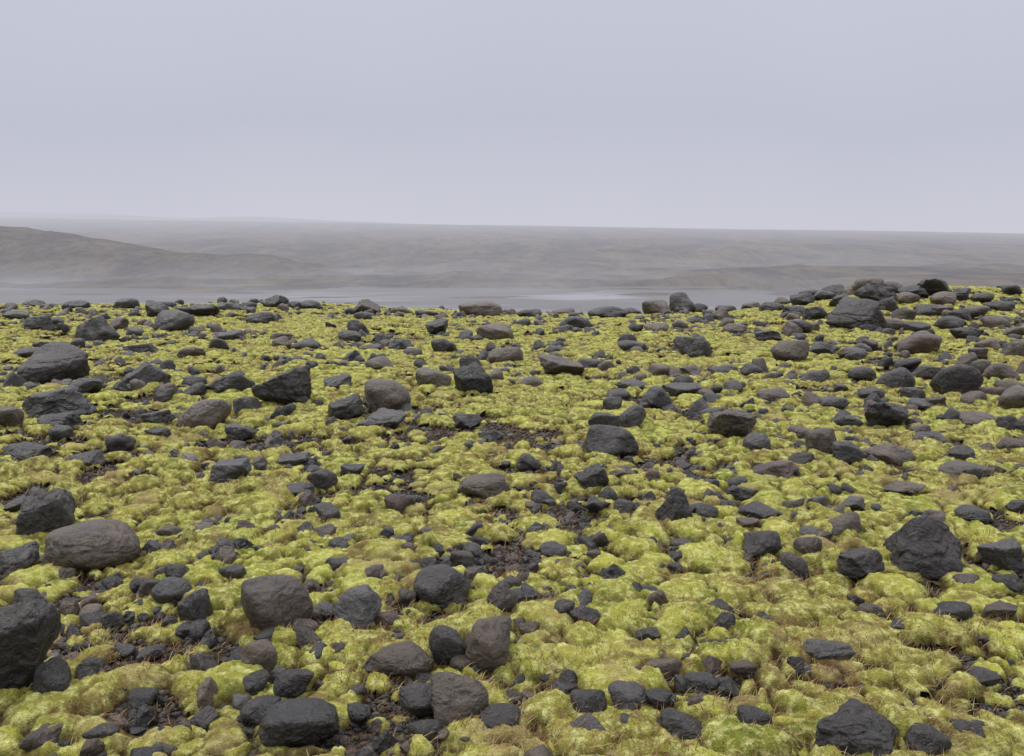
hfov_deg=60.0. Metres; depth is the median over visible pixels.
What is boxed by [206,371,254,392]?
rock
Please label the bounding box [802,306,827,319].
rock
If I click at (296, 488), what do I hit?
rock
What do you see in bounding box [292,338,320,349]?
rock
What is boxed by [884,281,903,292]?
rock
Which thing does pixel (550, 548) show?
rock
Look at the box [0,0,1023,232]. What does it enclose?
sky
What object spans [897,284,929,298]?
rock
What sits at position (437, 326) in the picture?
rock
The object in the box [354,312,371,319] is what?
rock
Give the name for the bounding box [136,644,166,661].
rock
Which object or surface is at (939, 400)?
rock
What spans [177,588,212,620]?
rock
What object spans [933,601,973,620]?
rock
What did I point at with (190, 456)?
rock
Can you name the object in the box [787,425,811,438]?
rock
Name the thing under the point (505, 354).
rock
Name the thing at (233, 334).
rock
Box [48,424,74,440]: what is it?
rock
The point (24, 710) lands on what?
moss
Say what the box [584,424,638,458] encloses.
rock
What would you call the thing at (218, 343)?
rock
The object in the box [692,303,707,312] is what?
rock
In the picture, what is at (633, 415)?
rock
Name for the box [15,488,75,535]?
rock
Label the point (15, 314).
rock
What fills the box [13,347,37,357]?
rock
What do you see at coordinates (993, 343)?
rock
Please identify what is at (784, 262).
ground
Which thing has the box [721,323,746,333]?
rock
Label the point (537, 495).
rock
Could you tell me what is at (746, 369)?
rock
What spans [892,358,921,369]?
rock
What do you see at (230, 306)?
rock
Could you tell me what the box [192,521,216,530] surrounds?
rock
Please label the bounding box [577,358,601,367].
rock
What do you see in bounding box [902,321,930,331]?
rock
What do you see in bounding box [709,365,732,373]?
rock
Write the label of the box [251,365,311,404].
rock
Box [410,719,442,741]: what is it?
rock
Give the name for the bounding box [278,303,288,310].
rock
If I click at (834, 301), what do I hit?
rock
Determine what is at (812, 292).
rock
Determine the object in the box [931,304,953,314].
rock
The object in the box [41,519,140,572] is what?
rock
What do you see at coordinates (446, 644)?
rock
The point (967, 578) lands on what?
rock
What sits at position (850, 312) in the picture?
rock
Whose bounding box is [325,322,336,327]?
rock
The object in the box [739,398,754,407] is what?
rock
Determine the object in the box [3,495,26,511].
rock
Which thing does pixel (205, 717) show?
rock
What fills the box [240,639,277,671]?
rock
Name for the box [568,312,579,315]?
rock
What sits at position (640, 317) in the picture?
rock
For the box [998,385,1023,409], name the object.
rock
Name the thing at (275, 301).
rock
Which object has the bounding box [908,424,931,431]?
rock
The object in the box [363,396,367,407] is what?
rock
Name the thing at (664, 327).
rock
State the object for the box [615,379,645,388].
rock
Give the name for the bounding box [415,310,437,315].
rock
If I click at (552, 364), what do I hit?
rock
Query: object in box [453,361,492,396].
rock
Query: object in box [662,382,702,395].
rock
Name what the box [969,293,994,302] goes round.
rock
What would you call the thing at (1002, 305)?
rock
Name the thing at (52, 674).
rock
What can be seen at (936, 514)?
rock
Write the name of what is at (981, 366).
rock
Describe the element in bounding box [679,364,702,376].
rock
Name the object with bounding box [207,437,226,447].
rock
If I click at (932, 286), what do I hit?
rock
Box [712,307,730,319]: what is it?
rock
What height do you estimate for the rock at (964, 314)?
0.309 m
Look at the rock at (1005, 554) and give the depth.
4.34 m
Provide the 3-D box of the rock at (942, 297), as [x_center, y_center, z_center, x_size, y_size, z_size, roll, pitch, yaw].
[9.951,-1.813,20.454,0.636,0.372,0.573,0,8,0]
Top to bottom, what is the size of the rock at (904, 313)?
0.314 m
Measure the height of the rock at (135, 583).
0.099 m
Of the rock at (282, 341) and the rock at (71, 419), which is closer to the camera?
the rock at (71, 419)
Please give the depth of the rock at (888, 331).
15.56 m
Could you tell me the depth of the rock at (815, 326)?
16.11 m
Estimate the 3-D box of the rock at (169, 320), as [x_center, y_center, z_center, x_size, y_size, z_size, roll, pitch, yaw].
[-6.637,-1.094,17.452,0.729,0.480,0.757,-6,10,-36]
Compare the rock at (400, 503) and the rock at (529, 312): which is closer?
the rock at (400, 503)
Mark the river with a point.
(577, 300)
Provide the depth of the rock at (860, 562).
4.20 m
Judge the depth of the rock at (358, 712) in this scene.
2.90 m
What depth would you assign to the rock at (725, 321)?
17.41 m
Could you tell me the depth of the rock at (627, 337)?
13.92 m
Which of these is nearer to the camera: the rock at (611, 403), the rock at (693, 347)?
the rock at (611, 403)
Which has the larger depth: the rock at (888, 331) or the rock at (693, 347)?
the rock at (888, 331)
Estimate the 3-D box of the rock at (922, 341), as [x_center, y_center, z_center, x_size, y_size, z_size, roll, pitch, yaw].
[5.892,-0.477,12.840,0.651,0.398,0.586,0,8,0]
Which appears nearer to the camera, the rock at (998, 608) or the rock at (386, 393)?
the rock at (998, 608)
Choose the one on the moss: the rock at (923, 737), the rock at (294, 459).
the rock at (923, 737)
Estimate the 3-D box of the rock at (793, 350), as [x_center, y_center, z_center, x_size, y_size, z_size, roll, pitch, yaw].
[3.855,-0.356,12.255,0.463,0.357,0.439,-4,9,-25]
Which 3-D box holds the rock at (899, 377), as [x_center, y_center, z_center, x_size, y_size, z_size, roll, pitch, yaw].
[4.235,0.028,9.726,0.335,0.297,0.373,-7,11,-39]
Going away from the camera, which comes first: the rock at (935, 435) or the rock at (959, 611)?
the rock at (959, 611)
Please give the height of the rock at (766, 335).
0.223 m
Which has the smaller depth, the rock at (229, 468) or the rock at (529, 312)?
the rock at (229, 468)
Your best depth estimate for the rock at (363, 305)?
22.00 m
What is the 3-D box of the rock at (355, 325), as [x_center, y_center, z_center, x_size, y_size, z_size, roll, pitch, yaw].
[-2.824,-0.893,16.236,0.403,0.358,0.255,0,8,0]
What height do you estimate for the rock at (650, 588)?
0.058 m
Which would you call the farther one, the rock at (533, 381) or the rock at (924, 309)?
the rock at (924, 309)
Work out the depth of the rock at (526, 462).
6.21 m
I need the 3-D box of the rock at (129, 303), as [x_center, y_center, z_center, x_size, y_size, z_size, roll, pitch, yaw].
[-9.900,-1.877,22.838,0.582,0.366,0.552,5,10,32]
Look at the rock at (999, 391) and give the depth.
8.98 m
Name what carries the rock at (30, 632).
on the ground at (784, 262)
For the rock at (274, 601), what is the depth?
3.53 m
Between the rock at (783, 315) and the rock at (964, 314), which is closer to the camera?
the rock at (964, 314)
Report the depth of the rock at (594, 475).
5.61 m
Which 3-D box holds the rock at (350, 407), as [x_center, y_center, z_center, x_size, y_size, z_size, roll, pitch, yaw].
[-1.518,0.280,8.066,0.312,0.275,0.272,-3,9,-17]
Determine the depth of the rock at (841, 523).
4.73 m
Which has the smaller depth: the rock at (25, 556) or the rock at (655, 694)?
the rock at (655, 694)
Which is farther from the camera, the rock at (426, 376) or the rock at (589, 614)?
the rock at (426, 376)
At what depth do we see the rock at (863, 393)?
8.86 m
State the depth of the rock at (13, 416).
7.73 m
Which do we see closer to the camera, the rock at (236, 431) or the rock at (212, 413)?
the rock at (236, 431)
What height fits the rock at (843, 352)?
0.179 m
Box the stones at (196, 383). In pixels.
[0,286,1023,438]
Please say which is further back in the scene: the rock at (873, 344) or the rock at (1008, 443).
the rock at (873, 344)
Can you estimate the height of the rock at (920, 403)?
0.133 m
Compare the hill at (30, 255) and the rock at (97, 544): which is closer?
the rock at (97, 544)
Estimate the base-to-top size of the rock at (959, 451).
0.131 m
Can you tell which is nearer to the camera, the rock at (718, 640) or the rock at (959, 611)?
the rock at (718, 640)
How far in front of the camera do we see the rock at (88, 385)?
9.45 m
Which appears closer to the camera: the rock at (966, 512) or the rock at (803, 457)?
the rock at (966, 512)
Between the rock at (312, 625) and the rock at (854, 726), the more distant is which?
the rock at (312, 625)
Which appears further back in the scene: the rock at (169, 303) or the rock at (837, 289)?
the rock at (837, 289)
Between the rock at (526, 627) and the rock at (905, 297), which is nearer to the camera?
the rock at (526, 627)
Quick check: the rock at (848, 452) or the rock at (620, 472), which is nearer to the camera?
the rock at (620, 472)
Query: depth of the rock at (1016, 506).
5.21 m
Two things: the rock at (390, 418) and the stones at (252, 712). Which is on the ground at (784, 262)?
the stones at (252, 712)
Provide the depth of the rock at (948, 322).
16.45 m
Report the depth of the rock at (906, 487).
5.60 m
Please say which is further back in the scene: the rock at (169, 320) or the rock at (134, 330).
the rock at (169, 320)
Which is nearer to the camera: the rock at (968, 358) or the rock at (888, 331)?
the rock at (968, 358)
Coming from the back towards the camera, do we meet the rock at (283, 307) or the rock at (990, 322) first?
the rock at (283, 307)
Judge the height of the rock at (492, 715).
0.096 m
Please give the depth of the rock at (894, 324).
16.38 m
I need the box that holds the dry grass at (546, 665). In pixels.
[0,301,1023,755]
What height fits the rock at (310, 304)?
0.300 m
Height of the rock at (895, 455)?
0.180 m
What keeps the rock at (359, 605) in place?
on the ground at (784, 262)
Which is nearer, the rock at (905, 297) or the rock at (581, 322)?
the rock at (581, 322)
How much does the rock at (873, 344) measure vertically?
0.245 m
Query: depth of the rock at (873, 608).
3.76 m
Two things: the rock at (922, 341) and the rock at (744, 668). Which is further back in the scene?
the rock at (922, 341)
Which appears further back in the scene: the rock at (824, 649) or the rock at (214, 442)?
the rock at (214, 442)
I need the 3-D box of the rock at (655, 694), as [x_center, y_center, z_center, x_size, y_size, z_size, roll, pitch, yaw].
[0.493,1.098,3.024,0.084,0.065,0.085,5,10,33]
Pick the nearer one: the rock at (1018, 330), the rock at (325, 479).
the rock at (325, 479)
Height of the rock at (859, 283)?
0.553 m
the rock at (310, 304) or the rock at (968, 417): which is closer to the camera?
the rock at (968, 417)
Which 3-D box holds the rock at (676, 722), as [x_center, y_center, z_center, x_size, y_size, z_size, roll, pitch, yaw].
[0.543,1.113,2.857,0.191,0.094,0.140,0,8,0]
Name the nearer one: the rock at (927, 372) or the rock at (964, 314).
the rock at (927, 372)
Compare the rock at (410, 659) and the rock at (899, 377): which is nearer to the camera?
the rock at (410, 659)
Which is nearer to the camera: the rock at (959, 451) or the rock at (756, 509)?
the rock at (756, 509)
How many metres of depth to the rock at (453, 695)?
2.89 m
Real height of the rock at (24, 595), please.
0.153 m
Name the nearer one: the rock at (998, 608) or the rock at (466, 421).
the rock at (998, 608)
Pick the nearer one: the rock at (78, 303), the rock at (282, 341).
the rock at (282, 341)
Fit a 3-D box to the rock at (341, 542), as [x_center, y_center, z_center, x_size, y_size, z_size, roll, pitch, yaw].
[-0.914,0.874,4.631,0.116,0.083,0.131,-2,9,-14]
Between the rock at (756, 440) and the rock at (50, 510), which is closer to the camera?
the rock at (50, 510)
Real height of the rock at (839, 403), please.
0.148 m
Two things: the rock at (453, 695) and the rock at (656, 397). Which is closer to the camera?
the rock at (453, 695)
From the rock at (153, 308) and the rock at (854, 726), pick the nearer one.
the rock at (854, 726)
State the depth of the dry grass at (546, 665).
3.90 m
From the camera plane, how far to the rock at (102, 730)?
2.81 m
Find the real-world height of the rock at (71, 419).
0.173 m
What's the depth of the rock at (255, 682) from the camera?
3.10 m
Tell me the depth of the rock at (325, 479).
5.77 m
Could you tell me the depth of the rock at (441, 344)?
13.45 m
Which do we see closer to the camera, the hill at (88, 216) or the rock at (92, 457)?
the rock at (92, 457)
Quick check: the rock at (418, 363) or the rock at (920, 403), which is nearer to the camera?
the rock at (920, 403)
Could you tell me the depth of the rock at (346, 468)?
6.06 m
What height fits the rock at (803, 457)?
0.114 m
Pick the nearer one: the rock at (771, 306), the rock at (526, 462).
the rock at (526, 462)
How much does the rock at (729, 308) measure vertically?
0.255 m
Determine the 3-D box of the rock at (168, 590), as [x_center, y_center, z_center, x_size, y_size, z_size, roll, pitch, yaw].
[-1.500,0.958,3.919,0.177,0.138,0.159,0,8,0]
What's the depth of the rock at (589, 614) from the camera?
3.61 m
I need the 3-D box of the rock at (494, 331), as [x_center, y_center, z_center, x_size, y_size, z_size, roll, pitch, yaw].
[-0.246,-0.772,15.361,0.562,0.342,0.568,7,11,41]
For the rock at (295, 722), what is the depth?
2.77 m
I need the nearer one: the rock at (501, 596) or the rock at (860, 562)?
the rock at (501, 596)
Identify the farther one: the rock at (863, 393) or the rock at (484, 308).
the rock at (484, 308)
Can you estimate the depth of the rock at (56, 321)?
17.39 m
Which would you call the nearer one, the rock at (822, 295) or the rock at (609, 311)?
the rock at (609, 311)
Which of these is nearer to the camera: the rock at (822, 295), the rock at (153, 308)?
the rock at (153, 308)
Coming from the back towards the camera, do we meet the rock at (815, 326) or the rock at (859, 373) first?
the rock at (815, 326)
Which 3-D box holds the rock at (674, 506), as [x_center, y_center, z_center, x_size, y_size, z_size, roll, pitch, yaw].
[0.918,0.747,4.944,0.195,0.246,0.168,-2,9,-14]
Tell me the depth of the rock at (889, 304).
19.74 m
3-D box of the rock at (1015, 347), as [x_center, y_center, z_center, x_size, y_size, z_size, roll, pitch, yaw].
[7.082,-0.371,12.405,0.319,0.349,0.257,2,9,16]
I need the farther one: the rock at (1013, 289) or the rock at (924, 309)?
the rock at (1013, 289)
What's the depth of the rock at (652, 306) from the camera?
24.15 m
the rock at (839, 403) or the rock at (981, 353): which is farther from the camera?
the rock at (981, 353)
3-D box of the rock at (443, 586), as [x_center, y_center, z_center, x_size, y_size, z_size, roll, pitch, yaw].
[-0.307,0.924,3.878,0.247,0.191,0.222,0,8,0]
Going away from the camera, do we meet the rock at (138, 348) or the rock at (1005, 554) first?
the rock at (1005, 554)
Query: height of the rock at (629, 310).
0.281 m
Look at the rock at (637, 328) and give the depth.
16.39 m
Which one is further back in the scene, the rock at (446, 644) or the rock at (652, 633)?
the rock at (652, 633)
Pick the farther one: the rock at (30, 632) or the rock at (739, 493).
the rock at (739, 493)
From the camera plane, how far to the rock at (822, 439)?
6.64 m
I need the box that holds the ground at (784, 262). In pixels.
[0,218,1023,753]
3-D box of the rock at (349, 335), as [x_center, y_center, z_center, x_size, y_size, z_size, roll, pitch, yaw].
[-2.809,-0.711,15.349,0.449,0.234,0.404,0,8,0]
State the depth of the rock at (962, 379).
9.26 m
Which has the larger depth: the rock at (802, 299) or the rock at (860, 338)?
the rock at (802, 299)
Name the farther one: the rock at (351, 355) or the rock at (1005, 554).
the rock at (351, 355)
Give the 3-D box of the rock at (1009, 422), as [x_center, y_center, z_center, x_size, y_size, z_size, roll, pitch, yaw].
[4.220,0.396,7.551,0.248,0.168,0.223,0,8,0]
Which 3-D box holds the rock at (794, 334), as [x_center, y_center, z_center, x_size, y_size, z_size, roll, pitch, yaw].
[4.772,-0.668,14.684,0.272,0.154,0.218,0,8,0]
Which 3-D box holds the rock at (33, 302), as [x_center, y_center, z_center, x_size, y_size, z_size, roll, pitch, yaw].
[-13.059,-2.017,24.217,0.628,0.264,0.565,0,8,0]
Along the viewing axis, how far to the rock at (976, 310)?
18.51 m
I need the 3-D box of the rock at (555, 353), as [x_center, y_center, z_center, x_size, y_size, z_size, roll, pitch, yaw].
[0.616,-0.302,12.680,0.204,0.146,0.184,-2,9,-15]
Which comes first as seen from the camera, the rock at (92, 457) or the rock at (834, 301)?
the rock at (92, 457)
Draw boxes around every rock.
[0,406,23,430]
[0,541,39,574]
[0,601,61,688]
[2,310,29,318]
[2,441,57,461]
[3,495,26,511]
[12,588,47,603]
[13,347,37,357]
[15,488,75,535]
[17,342,90,383]
[21,299,46,306]
[22,387,96,418]
[23,315,55,330]
[33,656,71,693]
[37,411,83,427]
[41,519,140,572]
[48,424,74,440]
[51,317,63,326]
[62,300,90,308]
[64,449,105,467]
[67,378,103,393]
[75,316,119,341]
[82,722,119,738]
[100,611,124,632]
[105,433,135,451]
[109,317,128,329]
[112,298,139,308]
[121,361,171,384]
[122,344,158,352]
[126,327,143,335]
[129,577,150,593]
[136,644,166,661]
[138,409,171,423]
[144,427,170,436]
[145,300,169,316]
[150,576,190,606]
[152,310,194,331]
[153,388,173,401]
[158,301,176,307]
[169,412,179,421]
[175,399,231,428]
[176,347,205,356]
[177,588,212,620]
[178,304,219,315]
[181,453,198,460]
[189,705,220,728]
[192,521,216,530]
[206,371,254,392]
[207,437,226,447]
[208,338,228,349]
[208,458,251,481]
[211,537,235,558]
[215,329,246,339]
[218,303,240,309]
[224,423,256,440]
[228,312,235,316]
[240,574,312,631]
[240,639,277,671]
[242,669,269,695]
[245,312,274,323]
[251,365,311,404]
[258,697,338,746]
[260,295,288,306]
[270,333,292,339]
[272,336,291,347]
[273,669,313,697]
[277,452,310,465]
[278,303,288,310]
[286,482,313,495]
[291,618,318,631]
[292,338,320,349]
[300,300,322,308]
[307,469,337,493]
[313,502,339,521]
[323,373,351,387]
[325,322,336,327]
[325,537,348,547]
[327,393,362,419]
[331,584,381,629]
[338,330,360,341]
[340,463,365,475]
[344,350,360,360]
[347,319,368,333]
[347,702,370,722]
[354,299,380,313]
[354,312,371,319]
[356,408,407,428]
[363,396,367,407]
[364,378,410,413]
[365,356,393,369]
[365,641,433,677]
[384,494,415,513]
[386,339,413,350]
[389,535,413,543]
[391,306,410,312]
[395,311,403,316]
[399,682,433,716]
[409,495,421,502]
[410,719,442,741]
[413,565,470,614]
[414,359,426,367]
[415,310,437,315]
[415,368,451,386]
[425,318,447,334]
[429,625,465,664]
[430,671,488,725]
[431,338,456,351]
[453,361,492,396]
[453,413,482,429]
[457,473,508,498]
[459,301,501,316]
[464,615,511,674]
[466,536,489,545]
[476,323,513,339]
[478,430,503,439]
[479,703,520,728]
[487,347,523,364]
[487,580,516,612]
[503,575,521,587]
[516,376,542,386]
[516,453,540,471]
[517,309,541,316]
[519,621,538,634]
[531,489,552,503]
[538,354,584,375]
[539,541,566,555]
[539,670,557,687]
[549,352,561,356]
[552,308,574,313]
[559,316,592,328]
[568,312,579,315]
[569,606,600,623]
[571,714,605,730]
[573,463,608,488]
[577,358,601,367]
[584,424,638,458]
[584,501,610,513]
[588,306,627,317]
[588,412,619,426]
[602,397,621,409]
[609,469,635,476]
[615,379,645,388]
[617,340,645,350]
[618,334,636,341]
[619,405,645,427]
[624,307,641,313]
[629,324,643,331]
[633,627,660,640]
[635,315,644,318]
[641,585,658,590]
[642,300,668,315]
[642,386,671,408]
[644,323,668,331]
[645,688,671,709]
[655,490,692,521]
[655,707,702,739]
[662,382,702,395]
[669,292,693,311]
[673,336,712,357]
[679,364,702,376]
[683,671,718,693]
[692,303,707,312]
[694,503,717,517]
[699,407,724,414]
[706,639,726,641]
[707,408,756,437]
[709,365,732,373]
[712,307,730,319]
[715,305,735,310]
[720,317,734,326]
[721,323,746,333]
[726,485,758,500]
[729,660,756,678]
[735,704,772,725]
[738,501,783,519]
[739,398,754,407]
[740,363,762,375]
[741,302,760,308]
[743,432,770,449]
[743,530,781,557]
[753,460,799,478]
[755,330,781,340]
[756,388,789,401]
[758,302,783,310]
[770,340,809,360]
[774,297,790,304]
[780,312,791,317]
[781,305,804,312]
[781,321,802,336]
[781,498,804,507]
[783,319,812,332]
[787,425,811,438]
[788,452,815,463]
[790,293,814,304]
[790,333,807,338]
[793,536,821,553]
[798,290,817,300]
[799,526,832,538]
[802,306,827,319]
[802,638,855,659]
[805,427,836,453]
[809,341,839,354]
[811,322,819,330]
[812,698,898,755]
[813,290,835,300]
[819,284,843,295]
[819,396,848,409]
[825,296,886,328]
[828,511,861,535]
[829,294,848,306]
[831,411,863,426]
[832,441,867,463]
[837,546,884,579]
[838,347,866,357]
[840,496,864,510]
[842,283,853,294]
[847,366,875,380]
[852,276,883,291]
[854,282,897,300]
[854,336,868,343]
[856,603,884,616]
[857,388,884,398]
[862,339,878,351]
[863,444,915,466]
[864,402,909,426]
[875,367,915,393]
[877,296,898,313]
[880,328,895,334]
[883,480,925,493]
[883,515,962,579]
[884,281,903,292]
[884,318,905,329]
[889,307,916,319]
[890,618,903,628]
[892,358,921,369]
[893,330,941,353]
[895,292,919,302]
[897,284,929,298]
[900,387,925,398]
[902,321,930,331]
[903,722,951,755]
[906,397,935,408]
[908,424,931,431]
[912,365,940,378]
[912,431,945,442]
[913,304,939,316]
[917,278,949,295]
[921,509,945,520]
[924,396,948,407]
[929,291,956,304]
[929,364,983,394]
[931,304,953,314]
[933,316,964,328]
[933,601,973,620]
[938,460,994,477]
[944,445,975,458]
[946,309,970,322]
[949,327,983,338]
[950,718,985,737]
[951,573,978,583]
[953,288,970,300]
[953,352,977,364]
[954,504,990,524]
[959,411,996,424]
[960,391,987,403]
[963,305,989,318]
[968,347,987,359]
[968,666,1001,686]
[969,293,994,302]
[969,360,991,373]
[974,338,1001,350]
[976,538,1023,574]
[978,387,1006,395]
[980,316,1011,328]
[981,600,1018,617]
[982,363,1019,379]
[983,301,1014,310]
[991,574,1023,592]
[995,415,1023,430]
[996,436,1023,450]
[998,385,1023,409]
[1001,284,1022,294]
[1003,326,1023,335]
[1004,339,1023,356]
[1005,499,1023,513]
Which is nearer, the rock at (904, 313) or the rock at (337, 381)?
the rock at (337, 381)
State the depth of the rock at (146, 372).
9.99 m
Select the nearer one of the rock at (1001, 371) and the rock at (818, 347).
the rock at (1001, 371)
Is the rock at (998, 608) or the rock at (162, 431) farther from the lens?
the rock at (162, 431)
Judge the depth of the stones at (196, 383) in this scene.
12.48 m
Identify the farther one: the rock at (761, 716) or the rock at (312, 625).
the rock at (312, 625)
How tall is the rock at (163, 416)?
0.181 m
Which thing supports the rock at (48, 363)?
on the ground at (784, 262)
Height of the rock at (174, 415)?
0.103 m
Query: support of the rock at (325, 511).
on the moss
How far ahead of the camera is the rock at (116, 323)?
17.15 m
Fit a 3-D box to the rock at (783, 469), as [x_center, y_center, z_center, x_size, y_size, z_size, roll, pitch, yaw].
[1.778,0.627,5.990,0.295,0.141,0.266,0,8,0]
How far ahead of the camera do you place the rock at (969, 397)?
8.75 m
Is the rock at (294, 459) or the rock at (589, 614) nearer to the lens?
the rock at (589, 614)
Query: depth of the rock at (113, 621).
3.67 m
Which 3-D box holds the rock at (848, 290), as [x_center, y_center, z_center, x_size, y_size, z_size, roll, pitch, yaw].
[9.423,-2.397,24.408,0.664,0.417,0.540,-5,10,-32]
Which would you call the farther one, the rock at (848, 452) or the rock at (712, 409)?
the rock at (712, 409)
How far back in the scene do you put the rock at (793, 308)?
19.75 m
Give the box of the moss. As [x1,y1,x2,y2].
[0,286,1023,755]
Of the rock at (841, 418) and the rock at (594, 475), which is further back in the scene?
the rock at (841, 418)
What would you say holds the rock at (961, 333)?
on the ground at (784, 262)
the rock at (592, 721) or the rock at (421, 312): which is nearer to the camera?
the rock at (592, 721)
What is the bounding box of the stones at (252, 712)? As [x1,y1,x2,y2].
[0,398,1023,755]
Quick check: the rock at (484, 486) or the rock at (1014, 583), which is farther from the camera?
the rock at (484, 486)
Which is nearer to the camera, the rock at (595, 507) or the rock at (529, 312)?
the rock at (595, 507)
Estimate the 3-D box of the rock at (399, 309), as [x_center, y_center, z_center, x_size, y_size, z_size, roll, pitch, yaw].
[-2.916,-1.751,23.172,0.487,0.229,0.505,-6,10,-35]
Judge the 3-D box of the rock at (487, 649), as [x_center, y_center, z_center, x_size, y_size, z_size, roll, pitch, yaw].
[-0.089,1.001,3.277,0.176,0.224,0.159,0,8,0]
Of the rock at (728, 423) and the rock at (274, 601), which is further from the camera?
the rock at (728, 423)
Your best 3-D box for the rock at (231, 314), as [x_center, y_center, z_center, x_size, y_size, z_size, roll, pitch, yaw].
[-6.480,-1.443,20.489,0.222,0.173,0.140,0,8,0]
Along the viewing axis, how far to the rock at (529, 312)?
21.56 m
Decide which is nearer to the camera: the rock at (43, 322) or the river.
the rock at (43, 322)
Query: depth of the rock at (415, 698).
2.95 m
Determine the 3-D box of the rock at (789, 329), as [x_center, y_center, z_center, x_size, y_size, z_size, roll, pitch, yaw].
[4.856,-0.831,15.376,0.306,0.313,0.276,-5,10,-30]
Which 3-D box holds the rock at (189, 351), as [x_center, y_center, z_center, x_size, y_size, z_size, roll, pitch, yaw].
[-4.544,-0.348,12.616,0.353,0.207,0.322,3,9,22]
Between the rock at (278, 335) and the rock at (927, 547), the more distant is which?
the rock at (278, 335)
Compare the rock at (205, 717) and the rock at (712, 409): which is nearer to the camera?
the rock at (205, 717)
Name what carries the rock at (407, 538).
on the ground at (784, 262)
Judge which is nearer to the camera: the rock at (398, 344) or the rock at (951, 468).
the rock at (951, 468)
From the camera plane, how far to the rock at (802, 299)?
22.66 m
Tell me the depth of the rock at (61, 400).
8.23 m
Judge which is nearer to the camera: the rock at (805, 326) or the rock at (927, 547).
the rock at (927, 547)
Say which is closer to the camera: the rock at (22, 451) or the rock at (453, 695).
the rock at (453, 695)
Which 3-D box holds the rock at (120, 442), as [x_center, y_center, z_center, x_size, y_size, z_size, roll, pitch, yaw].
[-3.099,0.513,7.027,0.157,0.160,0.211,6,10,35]
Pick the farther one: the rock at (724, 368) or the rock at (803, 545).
the rock at (724, 368)
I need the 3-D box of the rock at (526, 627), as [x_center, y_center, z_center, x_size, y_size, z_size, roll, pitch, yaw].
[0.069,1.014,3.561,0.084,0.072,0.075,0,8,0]
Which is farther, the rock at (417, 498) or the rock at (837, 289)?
the rock at (837, 289)
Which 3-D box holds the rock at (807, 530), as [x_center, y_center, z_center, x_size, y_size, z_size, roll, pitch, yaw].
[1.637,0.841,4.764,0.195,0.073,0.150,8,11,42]
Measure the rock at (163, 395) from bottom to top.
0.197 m
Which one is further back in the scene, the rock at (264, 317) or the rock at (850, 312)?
the rock at (264, 317)
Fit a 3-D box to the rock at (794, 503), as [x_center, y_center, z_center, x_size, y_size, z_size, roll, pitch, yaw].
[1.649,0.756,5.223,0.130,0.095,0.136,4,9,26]
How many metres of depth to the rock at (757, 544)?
4.49 m
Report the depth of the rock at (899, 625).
3.62 m
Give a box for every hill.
[0,212,401,223]
[0,226,387,283]
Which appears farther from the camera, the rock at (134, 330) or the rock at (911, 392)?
the rock at (134, 330)
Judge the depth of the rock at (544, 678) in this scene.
3.16 m
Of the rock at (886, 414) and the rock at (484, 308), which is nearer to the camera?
the rock at (886, 414)
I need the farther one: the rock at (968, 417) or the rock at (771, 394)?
the rock at (771, 394)
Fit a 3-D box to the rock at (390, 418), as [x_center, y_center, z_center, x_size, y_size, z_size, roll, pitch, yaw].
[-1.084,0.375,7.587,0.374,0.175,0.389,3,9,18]
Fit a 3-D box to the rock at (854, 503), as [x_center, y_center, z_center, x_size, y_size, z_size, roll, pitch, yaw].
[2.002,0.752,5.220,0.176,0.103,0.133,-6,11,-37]
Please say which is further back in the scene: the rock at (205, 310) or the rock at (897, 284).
the rock at (897, 284)
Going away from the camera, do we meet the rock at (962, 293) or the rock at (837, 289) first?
the rock at (962, 293)
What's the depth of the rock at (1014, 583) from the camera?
4.09 m
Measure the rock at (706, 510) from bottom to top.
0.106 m
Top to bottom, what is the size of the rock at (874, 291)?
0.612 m
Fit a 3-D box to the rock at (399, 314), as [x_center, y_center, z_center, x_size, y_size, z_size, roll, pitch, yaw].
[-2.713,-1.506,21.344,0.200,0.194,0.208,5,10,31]
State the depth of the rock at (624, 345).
13.36 m
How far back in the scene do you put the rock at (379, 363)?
11.24 m
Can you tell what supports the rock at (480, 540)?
on the ground at (784, 262)
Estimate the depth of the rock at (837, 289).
24.71 m
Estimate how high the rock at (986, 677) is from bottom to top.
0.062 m
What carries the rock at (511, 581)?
on the ground at (784, 262)
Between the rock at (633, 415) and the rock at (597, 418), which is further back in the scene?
the rock at (633, 415)
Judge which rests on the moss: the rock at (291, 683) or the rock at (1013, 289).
the rock at (291, 683)
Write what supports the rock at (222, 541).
on the moss
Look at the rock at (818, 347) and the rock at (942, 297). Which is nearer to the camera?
the rock at (818, 347)
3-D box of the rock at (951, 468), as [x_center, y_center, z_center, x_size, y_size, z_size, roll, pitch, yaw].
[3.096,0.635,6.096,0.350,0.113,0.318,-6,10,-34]
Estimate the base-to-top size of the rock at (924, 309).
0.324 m
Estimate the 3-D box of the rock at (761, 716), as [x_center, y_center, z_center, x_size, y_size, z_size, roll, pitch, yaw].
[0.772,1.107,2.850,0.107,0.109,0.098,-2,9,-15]
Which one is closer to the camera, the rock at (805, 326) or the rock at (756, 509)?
the rock at (756, 509)
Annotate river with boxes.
[0,283,789,313]
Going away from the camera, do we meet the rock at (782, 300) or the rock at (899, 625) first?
the rock at (899, 625)
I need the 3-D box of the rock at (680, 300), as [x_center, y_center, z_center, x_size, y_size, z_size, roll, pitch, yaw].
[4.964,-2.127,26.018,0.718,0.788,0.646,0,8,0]
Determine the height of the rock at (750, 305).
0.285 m
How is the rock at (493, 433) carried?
on the ground at (784, 262)
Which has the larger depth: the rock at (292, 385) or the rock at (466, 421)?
the rock at (292, 385)
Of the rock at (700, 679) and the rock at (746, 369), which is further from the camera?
the rock at (746, 369)
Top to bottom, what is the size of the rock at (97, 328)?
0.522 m

